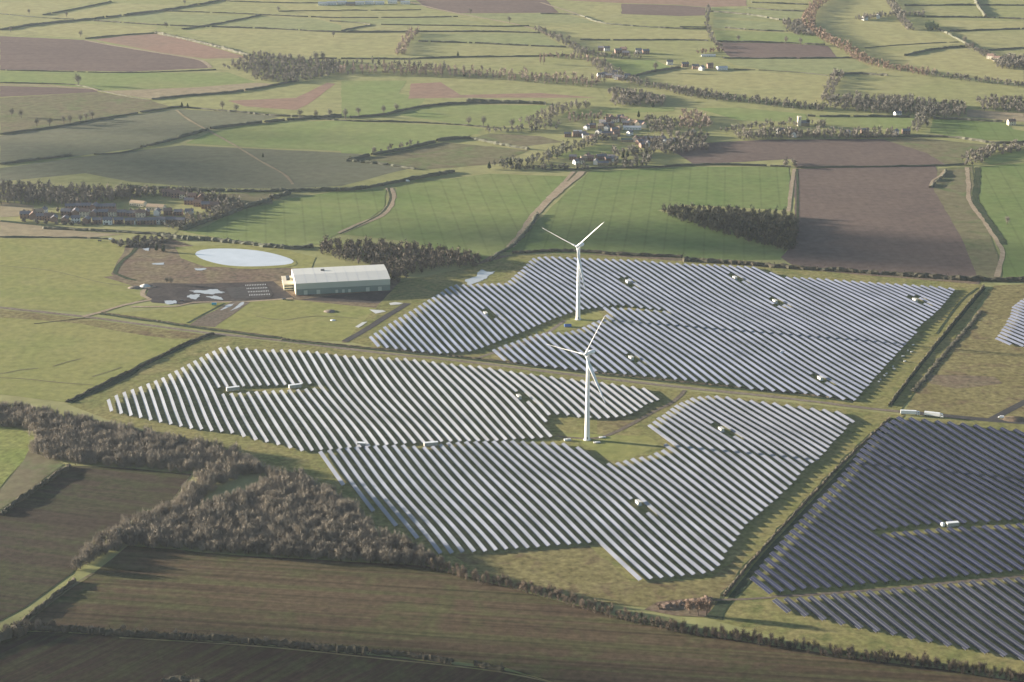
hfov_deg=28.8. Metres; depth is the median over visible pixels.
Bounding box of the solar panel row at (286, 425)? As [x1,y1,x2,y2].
[262,390,303,450]
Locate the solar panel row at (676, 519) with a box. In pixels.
[606,463,723,559]
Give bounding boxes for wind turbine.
[543,222,603,319]
[551,323,604,440]
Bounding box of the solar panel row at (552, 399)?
[519,372,568,414]
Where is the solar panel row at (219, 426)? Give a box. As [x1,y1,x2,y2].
[187,363,223,431]
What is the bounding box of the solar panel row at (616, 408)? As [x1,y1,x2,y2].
[580,379,625,416]
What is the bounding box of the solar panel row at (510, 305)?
[482,283,535,327]
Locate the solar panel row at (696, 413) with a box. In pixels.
[679,402,712,423]
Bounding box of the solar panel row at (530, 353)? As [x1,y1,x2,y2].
[516,340,547,366]
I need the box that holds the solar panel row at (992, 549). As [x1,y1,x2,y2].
[958,526,1023,570]
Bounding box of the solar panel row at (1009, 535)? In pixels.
[993,525,1023,546]
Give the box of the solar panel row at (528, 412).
[477,365,551,437]
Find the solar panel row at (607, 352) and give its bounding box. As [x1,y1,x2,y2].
[577,329,635,374]
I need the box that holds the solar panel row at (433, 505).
[382,445,475,551]
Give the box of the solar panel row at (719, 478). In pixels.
[647,424,762,511]
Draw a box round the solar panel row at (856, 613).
[830,593,879,631]
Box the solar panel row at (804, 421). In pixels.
[772,402,835,441]
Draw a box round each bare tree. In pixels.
[33,618,41,627]
[47,619,56,626]
[70,554,82,569]
[74,553,87,568]
[80,551,91,563]
[83,550,93,564]
[84,545,99,560]
[91,535,100,543]
[95,546,103,556]
[101,541,112,551]
[107,530,121,542]
[107,539,119,548]
[112,541,122,550]
[139,535,145,544]
[146,533,159,547]
[172,531,183,540]
[184,534,197,548]
[194,534,202,544]
[204,533,217,541]
[210,539,223,550]
[213,532,223,539]
[216,545,223,552]
[221,536,227,549]
[224,532,233,538]
[225,541,232,552]
[226,537,238,547]
[229,528,242,540]
[229,542,239,553]
[238,533,246,541]
[238,541,249,553]
[241,539,254,553]
[245,532,254,540]
[253,532,265,540]
[255,542,264,551]
[264,542,271,554]
[270,529,285,539]
[270,542,282,556]
[278,539,288,551]
[280,532,292,542]
[283,543,293,556]
[285,537,298,550]
[293,547,303,557]
[295,532,306,539]
[298,537,306,545]
[303,539,312,548]
[306,546,313,556]
[309,530,320,541]
[310,542,320,550]
[311,547,322,559]
[318,539,327,549]
[321,544,328,555]
[325,542,335,550]
[328,551,335,559]
[331,538,340,544]
[334,547,346,560]
[336,535,348,546]
[339,542,349,549]
[346,549,356,560]
[347,534,354,543]
[348,530,358,537]
[351,542,359,550]
[352,532,363,542]
[354,528,364,538]
[357,540,370,549]
[360,545,373,560]
[364,549,375,561]
[369,538,381,549]
[372,535,382,543]
[377,549,387,562]
[380,541,392,549]
[381,547,395,563]
[382,538,395,548]
[388,550,400,563]
[389,528,403,544]
[398,532,411,547]
[398,542,409,549]
[406,540,416,548]
[415,542,425,551]
[415,550,425,560]
[416,553,425,565]
[424,549,433,558]
[434,555,444,565]
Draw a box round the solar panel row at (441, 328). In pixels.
[418,305,463,352]
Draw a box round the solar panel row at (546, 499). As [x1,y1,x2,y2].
[482,441,591,542]
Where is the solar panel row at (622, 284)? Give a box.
[581,258,660,309]
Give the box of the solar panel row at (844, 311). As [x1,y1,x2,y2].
[769,272,906,344]
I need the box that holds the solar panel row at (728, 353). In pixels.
[662,311,785,391]
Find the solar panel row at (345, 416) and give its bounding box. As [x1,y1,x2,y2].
[297,350,369,447]
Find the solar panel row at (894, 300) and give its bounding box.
[850,280,929,318]
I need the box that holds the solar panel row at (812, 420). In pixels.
[784,404,839,436]
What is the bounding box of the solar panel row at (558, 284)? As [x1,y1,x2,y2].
[526,264,590,308]
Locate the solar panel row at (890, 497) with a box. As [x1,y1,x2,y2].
[846,467,930,524]
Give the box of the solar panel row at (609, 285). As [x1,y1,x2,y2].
[566,257,642,308]
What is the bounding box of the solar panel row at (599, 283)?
[557,256,633,307]
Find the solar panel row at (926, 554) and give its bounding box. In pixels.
[890,531,957,576]
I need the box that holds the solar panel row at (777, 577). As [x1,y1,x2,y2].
[759,564,795,591]
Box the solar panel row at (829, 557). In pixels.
[789,529,864,584]
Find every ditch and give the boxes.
[0,220,153,234]
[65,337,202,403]
[98,313,282,338]
[113,247,138,280]
[187,303,225,322]
[281,339,853,402]
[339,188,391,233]
[705,417,900,619]
[796,169,798,219]
[888,288,985,406]
[935,288,977,333]
[972,167,1007,244]
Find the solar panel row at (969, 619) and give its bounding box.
[923,584,1023,660]
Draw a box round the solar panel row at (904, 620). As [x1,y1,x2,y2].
[866,590,932,642]
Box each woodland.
[0,178,155,204]
[0,399,390,542]
[222,50,341,81]
[319,234,480,281]
[607,86,665,105]
[645,112,677,133]
[645,128,709,153]
[661,202,799,250]
[678,108,712,128]
[782,17,813,35]
[825,90,966,131]
[925,20,938,30]
[960,139,1023,164]
[976,93,1023,111]
[994,52,1023,68]
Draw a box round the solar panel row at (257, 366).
[244,348,269,386]
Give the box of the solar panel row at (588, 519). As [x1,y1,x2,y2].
[501,440,652,580]
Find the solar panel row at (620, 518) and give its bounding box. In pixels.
[530,441,684,576]
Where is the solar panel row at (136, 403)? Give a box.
[131,389,142,417]
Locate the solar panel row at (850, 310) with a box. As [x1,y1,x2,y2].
[785,276,908,342]
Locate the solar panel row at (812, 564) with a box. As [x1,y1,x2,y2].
[780,540,842,586]
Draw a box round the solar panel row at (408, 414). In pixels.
[360,356,433,440]
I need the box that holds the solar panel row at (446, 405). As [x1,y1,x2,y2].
[403,358,479,441]
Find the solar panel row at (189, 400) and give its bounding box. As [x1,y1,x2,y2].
[174,370,202,430]
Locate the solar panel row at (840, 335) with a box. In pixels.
[782,304,889,363]
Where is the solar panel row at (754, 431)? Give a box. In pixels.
[697,396,808,465]
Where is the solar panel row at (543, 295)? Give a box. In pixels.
[514,274,566,314]
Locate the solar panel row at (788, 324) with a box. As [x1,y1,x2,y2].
[683,263,877,376]
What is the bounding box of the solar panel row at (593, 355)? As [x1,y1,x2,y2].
[564,332,615,372]
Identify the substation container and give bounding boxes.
[226,386,239,390]
[288,383,301,388]
[357,441,365,446]
[424,441,437,446]
[946,521,958,526]
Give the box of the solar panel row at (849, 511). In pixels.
[823,493,875,529]
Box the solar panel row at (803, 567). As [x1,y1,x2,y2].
[774,545,830,588]
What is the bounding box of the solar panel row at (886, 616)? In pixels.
[854,591,915,639]
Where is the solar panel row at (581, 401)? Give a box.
[549,376,601,419]
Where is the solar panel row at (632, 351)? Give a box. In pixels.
[591,322,666,378]
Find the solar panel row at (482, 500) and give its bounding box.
[431,446,529,548]
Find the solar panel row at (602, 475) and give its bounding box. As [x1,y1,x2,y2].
[561,443,631,499]
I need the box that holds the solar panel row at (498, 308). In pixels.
[469,284,524,332]
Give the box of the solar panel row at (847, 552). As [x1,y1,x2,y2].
[799,518,888,581]
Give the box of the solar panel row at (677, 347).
[619,308,728,384]
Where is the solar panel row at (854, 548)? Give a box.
[803,513,899,580]
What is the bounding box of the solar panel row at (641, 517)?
[550,442,705,573]
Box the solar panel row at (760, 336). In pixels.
[634,260,859,396]
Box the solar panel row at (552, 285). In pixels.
[523,266,583,309]
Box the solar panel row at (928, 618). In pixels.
[889,588,969,650]
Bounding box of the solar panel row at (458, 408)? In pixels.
[412,359,488,441]
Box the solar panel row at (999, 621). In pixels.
[947,583,1023,641]
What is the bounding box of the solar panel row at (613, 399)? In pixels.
[590,381,632,413]
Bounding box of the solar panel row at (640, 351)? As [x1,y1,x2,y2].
[597,320,676,378]
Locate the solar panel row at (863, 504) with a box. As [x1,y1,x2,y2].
[832,482,898,528]
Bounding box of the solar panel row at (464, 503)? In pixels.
[412,445,507,549]
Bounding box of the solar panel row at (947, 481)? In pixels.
[870,435,1012,519]
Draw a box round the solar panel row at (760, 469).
[670,408,787,489]
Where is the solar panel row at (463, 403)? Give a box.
[421,360,498,440]
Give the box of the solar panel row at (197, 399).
[181,367,212,430]
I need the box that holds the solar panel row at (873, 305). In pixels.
[816,278,916,328]
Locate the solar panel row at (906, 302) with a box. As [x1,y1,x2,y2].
[859,281,932,315]
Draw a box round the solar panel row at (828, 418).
[810,407,846,429]
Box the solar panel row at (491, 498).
[439,443,539,547]
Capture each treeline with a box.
[21,217,174,224]
[22,205,174,215]
[123,185,240,206]
[164,200,236,227]
[372,139,418,152]
[395,26,419,53]
[485,123,538,132]
[492,131,613,167]
[509,161,589,169]
[517,99,590,123]
[533,25,595,53]
[534,117,561,128]
[545,51,598,62]
[567,110,610,121]
[573,48,641,57]
[590,57,712,93]
[609,144,651,167]
[673,86,827,109]
[697,46,723,52]
[704,3,722,46]
[720,117,825,130]
[733,125,898,139]
[783,156,796,166]
[801,0,866,57]
[820,67,844,100]
[855,8,924,20]
[855,53,934,75]
[886,0,913,29]
[925,69,1023,86]
[964,42,995,59]
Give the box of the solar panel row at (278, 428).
[254,391,291,448]
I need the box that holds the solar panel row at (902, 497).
[850,462,941,524]
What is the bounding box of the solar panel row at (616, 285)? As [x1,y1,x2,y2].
[573,257,651,308]
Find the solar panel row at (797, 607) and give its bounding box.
[784,597,808,617]
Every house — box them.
[19,210,30,218]
[29,210,36,219]
[35,207,43,212]
[36,212,43,219]
[43,211,53,220]
[51,213,57,221]
[60,207,71,215]
[61,214,69,222]
[65,202,73,207]
[71,207,78,214]
[71,214,80,222]
[79,207,89,216]
[80,202,91,207]
[82,215,90,223]
[89,202,97,210]
[90,208,97,216]
[92,216,101,223]
[97,203,104,208]
[98,208,107,216]
[102,215,112,224]
[105,202,116,208]
[108,208,116,215]
[114,216,123,223]
[117,208,126,215]
[124,217,133,224]
[126,210,135,216]
[135,208,145,216]
[137,216,145,224]
[145,207,149,215]
[146,216,156,224]
[153,206,160,215]
[156,216,165,223]
[162,187,171,196]
[163,207,172,214]
[165,215,175,223]
[170,189,179,197]
[174,209,182,215]
[175,216,185,223]
[179,190,187,198]
[184,197,194,204]
[184,210,193,218]
[185,207,193,213]
[187,192,197,198]
[193,199,201,206]
[197,192,204,200]
[201,200,209,208]
[209,200,219,209]
[564,132,570,136]
[569,154,576,159]
[572,131,579,136]
[572,159,579,164]
[583,123,589,129]
[587,154,593,160]
[589,122,595,127]
[598,45,603,50]
[598,123,603,128]
[599,153,606,159]
[603,45,609,50]
[604,124,609,130]
[604,155,611,161]
[605,73,611,77]
[611,116,617,121]
[611,134,617,139]
[614,48,621,53]
[621,116,628,121]
[622,50,629,55]
[622,121,629,125]
[626,130,633,135]
[635,47,641,52]
[638,141,646,147]
[642,49,649,53]
[667,60,672,64]
[682,61,688,66]
[692,63,698,68]
[698,64,704,70]
[707,63,713,67]
[893,110,901,114]
[902,128,910,133]
[987,53,993,58]
[1006,119,1016,124]
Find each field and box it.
[0,1,94,13]
[0,23,157,37]
[0,36,207,71]
[0,71,253,89]
[0,86,96,96]
[0,92,168,132]
[0,109,279,162]
[0,145,405,188]
[0,202,33,216]
[0,222,118,237]
[0,238,145,311]
[0,309,221,338]
[0,318,189,401]
[0,426,34,486]
[0,447,63,508]
[0,465,190,619]
[0,632,545,681]
[27,546,1023,681]
[37,223,178,235]
[52,3,175,19]
[67,336,903,607]
[94,34,248,58]
[100,202,134,209]
[106,83,269,98]
[111,239,201,275]
[112,12,240,25]
[116,300,374,340]
[175,244,315,267]
[178,189,385,245]
[184,28,341,57]
[187,121,479,150]
[190,301,249,326]
[192,0,341,24]
[207,193,272,208]
[222,17,341,30]
[230,83,334,109]
[341,33,407,57]
[341,81,424,116]
[341,122,482,153]
[341,254,778,342]
[342,18,488,24]
[343,174,566,258]
[349,254,985,409]
[366,142,528,169]
[400,105,546,125]
[408,82,594,98]
[417,0,558,12]
[421,34,562,45]
[421,82,604,104]
[451,546,749,609]
[466,14,595,22]
[473,133,561,145]
[506,167,789,259]
[530,310,603,333]
[543,27,708,38]
[553,145,624,158]
[560,433,659,459]
[561,107,673,118]
[571,0,682,4]
[592,5,620,13]
[597,405,671,434]
[603,59,668,74]
[621,4,705,15]
[644,597,711,616]
[675,139,943,167]
[682,71,835,104]
[683,0,746,6]
[698,108,806,121]
[711,7,807,18]
[713,20,785,29]
[714,30,823,43]
[715,42,835,58]
[715,418,1023,673]
[726,59,869,73]
[781,166,975,275]
[784,268,980,283]
[815,0,963,47]
[815,116,915,129]
[837,77,1023,98]
[866,47,1023,81]
[884,138,990,163]
[900,0,980,15]
[905,284,1023,418]
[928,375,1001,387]
[930,119,1023,140]
[934,20,1023,29]
[934,166,997,277]
[967,109,1023,121]
[979,163,1023,277]
[980,150,1023,163]
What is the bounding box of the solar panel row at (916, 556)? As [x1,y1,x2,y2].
[881,533,946,577]
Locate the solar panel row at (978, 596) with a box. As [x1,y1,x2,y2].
[957,581,1023,631]
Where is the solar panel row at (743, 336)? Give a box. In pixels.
[619,259,845,399]
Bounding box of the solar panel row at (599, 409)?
[559,377,609,417]
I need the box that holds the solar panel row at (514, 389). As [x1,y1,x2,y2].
[487,367,517,392]
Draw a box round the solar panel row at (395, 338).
[383,326,405,349]
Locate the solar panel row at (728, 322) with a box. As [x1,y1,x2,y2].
[626,259,811,374]
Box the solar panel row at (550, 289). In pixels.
[520,269,575,310]
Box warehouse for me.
[281,264,389,294]
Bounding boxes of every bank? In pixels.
[192,247,296,268]
[724,419,894,598]
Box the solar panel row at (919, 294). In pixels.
[893,283,942,305]
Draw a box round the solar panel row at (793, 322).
[691,263,880,373]
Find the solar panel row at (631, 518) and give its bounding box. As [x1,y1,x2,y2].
[540,441,694,574]
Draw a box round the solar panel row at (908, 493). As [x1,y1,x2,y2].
[853,457,952,521]
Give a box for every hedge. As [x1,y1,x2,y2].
[0,0,218,29]
[0,13,73,19]
[0,69,215,72]
[0,82,97,89]
[0,105,180,134]
[0,152,71,164]
[0,236,107,238]
[0,463,75,515]
[0,575,76,642]
[0,622,30,639]
[25,622,368,654]
[34,317,85,323]
[42,1,111,14]
[42,226,170,234]
[66,332,215,400]
[85,32,154,38]
[93,20,422,32]
[94,147,142,154]
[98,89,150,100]
[101,312,280,337]
[127,170,454,191]
[138,128,208,146]
[152,80,296,99]
[154,31,250,55]
[157,232,313,249]
[159,10,340,17]
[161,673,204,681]
[179,190,291,230]
[182,14,260,29]
[183,106,342,117]
[210,113,341,128]
[222,0,317,2]
[279,10,340,11]
[281,338,853,400]
[287,115,488,127]
[313,57,412,58]
[330,20,370,30]
[341,16,457,17]
[341,30,540,32]
[346,159,415,169]
[348,9,420,10]
[348,135,469,158]
[350,100,544,117]
[371,648,455,663]
[381,24,528,26]
[407,551,678,629]
[413,54,564,58]
[418,39,565,46]
[466,98,546,104]
[470,137,529,149]
[472,660,505,671]
[488,212,538,261]
[512,248,683,257]
[540,12,706,28]
[546,163,790,170]
[580,38,707,40]
[631,65,680,76]
[655,595,713,609]
[674,618,1023,681]
[681,256,1023,281]
[710,10,779,19]
[717,40,824,44]
[721,417,890,595]
[722,56,852,58]
[725,26,787,31]
[734,68,827,75]
[748,7,804,11]
[751,1,807,4]
[796,163,963,167]
[808,114,910,117]
[829,72,887,75]
[854,134,1023,143]
[865,41,956,47]
[888,284,984,404]
[904,3,1023,5]
[904,45,964,55]
[910,310,983,391]
[922,15,1023,18]
[929,169,946,187]
[933,116,1006,122]
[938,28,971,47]
[950,27,1023,31]
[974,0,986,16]
[988,47,1023,50]
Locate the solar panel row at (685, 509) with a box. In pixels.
[623,460,732,546]
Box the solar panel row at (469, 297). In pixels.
[454,284,483,308]
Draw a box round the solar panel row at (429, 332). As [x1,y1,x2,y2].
[409,311,448,352]
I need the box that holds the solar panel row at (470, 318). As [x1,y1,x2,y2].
[440,291,495,343]
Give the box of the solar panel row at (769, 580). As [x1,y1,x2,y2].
[755,570,783,591]
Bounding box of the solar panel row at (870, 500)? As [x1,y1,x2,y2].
[837,477,908,526]
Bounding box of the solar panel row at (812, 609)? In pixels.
[796,596,825,619]
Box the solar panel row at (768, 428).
[714,395,819,460]
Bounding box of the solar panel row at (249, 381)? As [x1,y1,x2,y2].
[226,346,252,385]
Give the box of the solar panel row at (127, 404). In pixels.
[123,391,132,415]
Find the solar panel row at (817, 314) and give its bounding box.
[729,265,895,356]
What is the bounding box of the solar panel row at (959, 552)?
[924,529,991,573]
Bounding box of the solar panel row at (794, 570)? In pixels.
[769,551,819,589]
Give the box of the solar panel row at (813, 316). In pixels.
[721,265,892,360]
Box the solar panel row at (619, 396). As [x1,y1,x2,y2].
[600,382,637,411]
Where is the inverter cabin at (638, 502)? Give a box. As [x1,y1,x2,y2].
[635,499,641,505]
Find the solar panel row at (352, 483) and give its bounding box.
[328,449,374,511]
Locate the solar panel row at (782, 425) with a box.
[736,398,826,451]
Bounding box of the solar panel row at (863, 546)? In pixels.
[808,508,911,580]
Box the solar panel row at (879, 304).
[824,278,920,326]
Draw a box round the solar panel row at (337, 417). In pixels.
[312,388,360,447]
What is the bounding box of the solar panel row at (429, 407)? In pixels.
[386,357,461,441]
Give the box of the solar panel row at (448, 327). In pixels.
[422,302,471,351]
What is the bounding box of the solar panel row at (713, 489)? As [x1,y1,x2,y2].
[661,449,752,519]
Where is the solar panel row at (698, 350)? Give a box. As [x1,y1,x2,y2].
[635,308,752,388]
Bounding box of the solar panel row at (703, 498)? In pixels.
[648,455,743,529]
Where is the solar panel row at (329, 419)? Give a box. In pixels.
[304,388,351,447]
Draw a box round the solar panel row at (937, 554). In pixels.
[902,530,969,576]
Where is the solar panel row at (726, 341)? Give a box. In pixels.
[628,278,807,393]
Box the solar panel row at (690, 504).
[630,458,735,541]
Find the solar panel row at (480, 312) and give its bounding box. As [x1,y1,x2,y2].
[449,286,507,338]
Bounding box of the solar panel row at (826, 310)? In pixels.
[744,266,900,350]
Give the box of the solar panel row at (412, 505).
[364,446,453,553]
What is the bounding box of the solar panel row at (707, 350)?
[644,309,763,389]
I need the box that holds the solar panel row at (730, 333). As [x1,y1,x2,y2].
[612,259,831,396]
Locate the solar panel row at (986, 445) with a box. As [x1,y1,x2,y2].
[947,421,1023,468]
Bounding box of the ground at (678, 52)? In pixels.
[0,0,1023,681]
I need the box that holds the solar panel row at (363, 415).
[315,351,388,444]
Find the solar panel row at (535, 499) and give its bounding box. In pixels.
[473,441,580,543]
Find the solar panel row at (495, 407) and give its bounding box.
[449,363,524,439]
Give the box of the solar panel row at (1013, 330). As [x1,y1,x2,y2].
[1004,326,1023,335]
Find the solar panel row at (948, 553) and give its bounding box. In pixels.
[913,529,980,574]
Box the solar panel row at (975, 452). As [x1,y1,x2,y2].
[921,418,1023,481]
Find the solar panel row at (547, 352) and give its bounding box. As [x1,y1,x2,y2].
[528,336,567,368]
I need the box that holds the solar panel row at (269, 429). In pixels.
[246,392,279,444]
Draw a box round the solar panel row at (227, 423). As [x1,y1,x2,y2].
[193,360,233,434]
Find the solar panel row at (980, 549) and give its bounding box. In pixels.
[947,527,1012,571]
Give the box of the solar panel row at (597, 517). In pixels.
[510,440,663,578]
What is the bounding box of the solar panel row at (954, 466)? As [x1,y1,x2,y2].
[884,422,1023,507]
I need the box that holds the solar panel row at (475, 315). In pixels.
[444,288,501,341]
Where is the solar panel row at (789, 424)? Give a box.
[749,400,829,447]
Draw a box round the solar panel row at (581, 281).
[544,256,616,305]
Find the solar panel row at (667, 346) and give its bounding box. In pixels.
[611,307,718,383]
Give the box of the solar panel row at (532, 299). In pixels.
[508,280,555,317]
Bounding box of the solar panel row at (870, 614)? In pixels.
[842,592,896,634]
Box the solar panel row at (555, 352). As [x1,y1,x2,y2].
[535,334,577,370]
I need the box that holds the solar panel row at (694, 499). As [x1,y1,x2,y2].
[639,457,739,535]
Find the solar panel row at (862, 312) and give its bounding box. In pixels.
[793,277,911,339]
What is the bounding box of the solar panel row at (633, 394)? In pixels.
[620,384,647,404]
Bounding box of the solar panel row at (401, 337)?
[388,323,415,351]
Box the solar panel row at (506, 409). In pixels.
[458,364,534,438]
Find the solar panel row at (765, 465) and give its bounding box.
[674,405,792,485]
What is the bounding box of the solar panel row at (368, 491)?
[336,448,397,526]
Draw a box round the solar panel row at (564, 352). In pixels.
[542,333,585,370]
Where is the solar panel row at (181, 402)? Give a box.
[168,373,192,428]
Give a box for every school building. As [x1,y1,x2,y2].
[129,200,146,206]
[145,203,165,210]
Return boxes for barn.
[327,1,336,4]
[346,2,354,5]
[355,1,364,4]
[375,1,384,4]
[388,0,396,3]
[597,161,608,165]
[602,131,612,135]
[621,138,632,141]
[623,125,641,129]
[645,136,665,140]
[701,54,715,56]
[716,66,727,69]
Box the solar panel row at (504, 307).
[476,283,529,329]
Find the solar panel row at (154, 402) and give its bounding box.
[146,383,161,422]
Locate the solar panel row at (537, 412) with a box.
[526,401,546,421]
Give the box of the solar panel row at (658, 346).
[603,306,706,382]
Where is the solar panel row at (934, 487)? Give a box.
[864,444,989,521]
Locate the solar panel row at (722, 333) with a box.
[604,259,819,395]
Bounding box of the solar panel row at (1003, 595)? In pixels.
[981,580,1023,612]
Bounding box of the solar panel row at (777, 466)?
[733,436,795,480]
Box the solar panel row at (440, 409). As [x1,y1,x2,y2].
[395,358,470,441]
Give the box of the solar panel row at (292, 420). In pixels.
[271,390,313,450]
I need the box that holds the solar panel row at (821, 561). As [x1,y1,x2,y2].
[784,534,854,586]
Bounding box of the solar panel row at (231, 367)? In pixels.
[218,347,244,386]
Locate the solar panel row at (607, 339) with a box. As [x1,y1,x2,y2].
[587,325,626,353]
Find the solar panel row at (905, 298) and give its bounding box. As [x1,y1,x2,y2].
[868,282,934,312]
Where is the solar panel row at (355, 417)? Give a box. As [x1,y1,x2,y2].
[306,350,379,445]
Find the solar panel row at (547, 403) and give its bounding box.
[509,371,558,414]
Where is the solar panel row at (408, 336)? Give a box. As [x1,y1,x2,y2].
[393,320,423,351]
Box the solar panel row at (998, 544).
[970,526,1023,563]
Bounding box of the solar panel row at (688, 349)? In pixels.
[627,308,740,386]
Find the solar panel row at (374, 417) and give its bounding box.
[324,353,397,443]
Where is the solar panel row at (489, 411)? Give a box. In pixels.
[440,362,515,439]
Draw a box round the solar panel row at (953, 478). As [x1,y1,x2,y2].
[875,431,1023,519]
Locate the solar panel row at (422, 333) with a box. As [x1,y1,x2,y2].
[403,314,441,353]
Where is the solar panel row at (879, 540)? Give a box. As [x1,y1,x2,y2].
[817,497,935,579]
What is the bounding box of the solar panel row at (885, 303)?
[833,279,923,323]
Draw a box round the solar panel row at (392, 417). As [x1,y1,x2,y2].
[343,355,415,444]
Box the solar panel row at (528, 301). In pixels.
[504,283,550,319]
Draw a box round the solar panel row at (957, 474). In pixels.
[880,426,1023,514]
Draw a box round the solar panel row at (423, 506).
[373,445,464,553]
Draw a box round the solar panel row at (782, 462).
[685,400,799,475]
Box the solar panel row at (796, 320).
[699,264,883,369]
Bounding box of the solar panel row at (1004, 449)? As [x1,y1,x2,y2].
[960,423,1023,462]
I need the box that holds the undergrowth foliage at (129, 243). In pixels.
[111,233,172,247]
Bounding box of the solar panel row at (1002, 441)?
[973,424,1023,455]
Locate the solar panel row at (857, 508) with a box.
[827,488,887,529]
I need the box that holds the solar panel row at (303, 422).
[279,390,322,450]
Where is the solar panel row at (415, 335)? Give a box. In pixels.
[398,317,432,352]
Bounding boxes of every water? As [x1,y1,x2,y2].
[165,300,176,303]
[187,294,199,298]
[193,289,222,293]
[195,248,293,265]
[206,296,222,299]
[232,302,243,309]
[465,270,494,284]
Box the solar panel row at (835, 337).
[777,306,885,365]
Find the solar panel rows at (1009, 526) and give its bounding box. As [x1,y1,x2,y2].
[107,258,1023,612]
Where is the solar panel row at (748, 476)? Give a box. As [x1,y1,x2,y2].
[662,414,778,499]
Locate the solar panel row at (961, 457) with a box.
[896,416,1023,493]
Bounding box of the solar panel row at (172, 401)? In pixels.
[161,377,182,426]
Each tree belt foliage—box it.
[315,56,445,70]
[339,62,604,86]
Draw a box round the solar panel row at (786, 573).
[764,558,806,588]
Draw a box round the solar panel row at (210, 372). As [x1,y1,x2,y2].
[199,357,220,387]
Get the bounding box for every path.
[0,265,131,285]
[0,377,90,384]
[29,572,93,620]
[119,637,549,681]
[176,110,293,183]
[258,316,357,319]
[307,436,558,450]
[369,309,384,312]
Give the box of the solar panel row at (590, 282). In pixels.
[551,256,624,306]
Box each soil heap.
[324,309,334,312]
[1002,416,1023,421]
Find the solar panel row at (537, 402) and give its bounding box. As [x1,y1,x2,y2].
[498,369,549,414]
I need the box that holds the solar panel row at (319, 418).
[296,389,341,448]
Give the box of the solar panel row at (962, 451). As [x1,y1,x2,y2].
[908,417,1023,487]
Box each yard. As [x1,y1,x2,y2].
[105,266,400,307]
[146,281,293,303]
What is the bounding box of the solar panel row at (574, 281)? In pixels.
[537,257,609,305]
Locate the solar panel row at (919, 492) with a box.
[856,452,966,523]
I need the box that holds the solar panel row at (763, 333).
[642,260,862,392]
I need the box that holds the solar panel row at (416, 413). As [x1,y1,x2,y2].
[369,356,442,442]
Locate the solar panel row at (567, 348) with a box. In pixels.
[548,332,596,371]
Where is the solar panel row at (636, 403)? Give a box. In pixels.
[609,383,642,408]
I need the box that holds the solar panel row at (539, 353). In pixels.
[522,338,557,367]
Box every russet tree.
[685,599,693,613]
[692,597,702,615]
[701,598,713,615]
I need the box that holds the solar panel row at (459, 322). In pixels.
[432,297,483,347]
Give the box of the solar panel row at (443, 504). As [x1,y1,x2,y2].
[392,444,486,551]
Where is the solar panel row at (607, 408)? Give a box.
[569,378,617,416]
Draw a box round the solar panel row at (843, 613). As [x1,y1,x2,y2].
[819,594,863,628]
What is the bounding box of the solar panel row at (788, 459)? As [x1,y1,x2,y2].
[690,397,803,471]
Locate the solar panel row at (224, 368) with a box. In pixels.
[212,350,236,385]
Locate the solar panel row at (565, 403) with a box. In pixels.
[529,373,580,418]
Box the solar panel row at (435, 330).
[413,308,456,352]
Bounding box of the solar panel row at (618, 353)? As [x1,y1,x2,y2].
[582,327,646,376]
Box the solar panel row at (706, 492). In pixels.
[654,452,747,523]
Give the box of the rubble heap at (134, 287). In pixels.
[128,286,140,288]
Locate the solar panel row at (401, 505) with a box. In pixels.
[354,446,441,554]
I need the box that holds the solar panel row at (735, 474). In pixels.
[656,417,772,502]
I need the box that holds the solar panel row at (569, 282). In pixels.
[532,258,602,306]
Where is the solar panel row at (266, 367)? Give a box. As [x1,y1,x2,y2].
[254,349,278,385]
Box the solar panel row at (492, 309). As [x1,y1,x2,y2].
[461,284,518,333]
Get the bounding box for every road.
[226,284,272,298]
[301,290,391,302]
[342,303,410,341]
[411,2,550,35]
[540,2,583,15]
[900,411,1023,423]
[987,400,1023,420]
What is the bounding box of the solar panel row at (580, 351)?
[556,332,605,372]
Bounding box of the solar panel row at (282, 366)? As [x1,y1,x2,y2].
[271,349,294,383]
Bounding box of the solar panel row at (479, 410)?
[430,361,506,440]
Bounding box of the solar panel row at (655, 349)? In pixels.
[605,315,697,381]
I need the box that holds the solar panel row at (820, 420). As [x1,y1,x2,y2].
[797,406,842,433]
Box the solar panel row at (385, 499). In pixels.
[345,447,418,538]
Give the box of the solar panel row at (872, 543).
[813,503,923,579]
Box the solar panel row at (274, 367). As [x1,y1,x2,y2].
[262,349,285,384]
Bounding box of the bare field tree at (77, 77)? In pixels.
[72,74,81,84]
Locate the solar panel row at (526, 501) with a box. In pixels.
[464,441,570,544]
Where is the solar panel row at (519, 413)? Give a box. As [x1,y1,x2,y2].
[468,365,542,438]
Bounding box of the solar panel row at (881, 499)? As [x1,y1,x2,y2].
[841,472,919,526]
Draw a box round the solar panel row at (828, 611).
[808,595,844,624]
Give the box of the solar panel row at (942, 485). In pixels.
[867,439,1000,520]
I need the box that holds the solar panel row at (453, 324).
[427,299,477,350]
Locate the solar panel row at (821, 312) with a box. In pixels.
[736,266,897,352]
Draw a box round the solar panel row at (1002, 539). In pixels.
[982,525,1023,555]
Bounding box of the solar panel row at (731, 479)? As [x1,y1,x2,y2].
[653,421,768,506]
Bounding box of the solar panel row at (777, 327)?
[667,262,871,383]
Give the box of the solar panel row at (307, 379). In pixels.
[288,349,311,383]
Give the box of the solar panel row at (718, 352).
[653,310,774,391]
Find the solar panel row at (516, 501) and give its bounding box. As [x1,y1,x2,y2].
[455,442,560,544]
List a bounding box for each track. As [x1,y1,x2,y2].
[0,84,97,90]
[0,307,900,412]
[82,299,148,316]
[84,40,211,67]
[131,298,292,306]
[140,286,155,299]
[338,188,396,233]
[477,320,565,357]
[506,171,585,246]
[546,171,575,197]
[554,390,686,438]
[712,597,771,600]
[772,575,1023,596]
[786,169,795,210]
[893,289,990,406]
[929,170,943,185]
[965,167,1004,276]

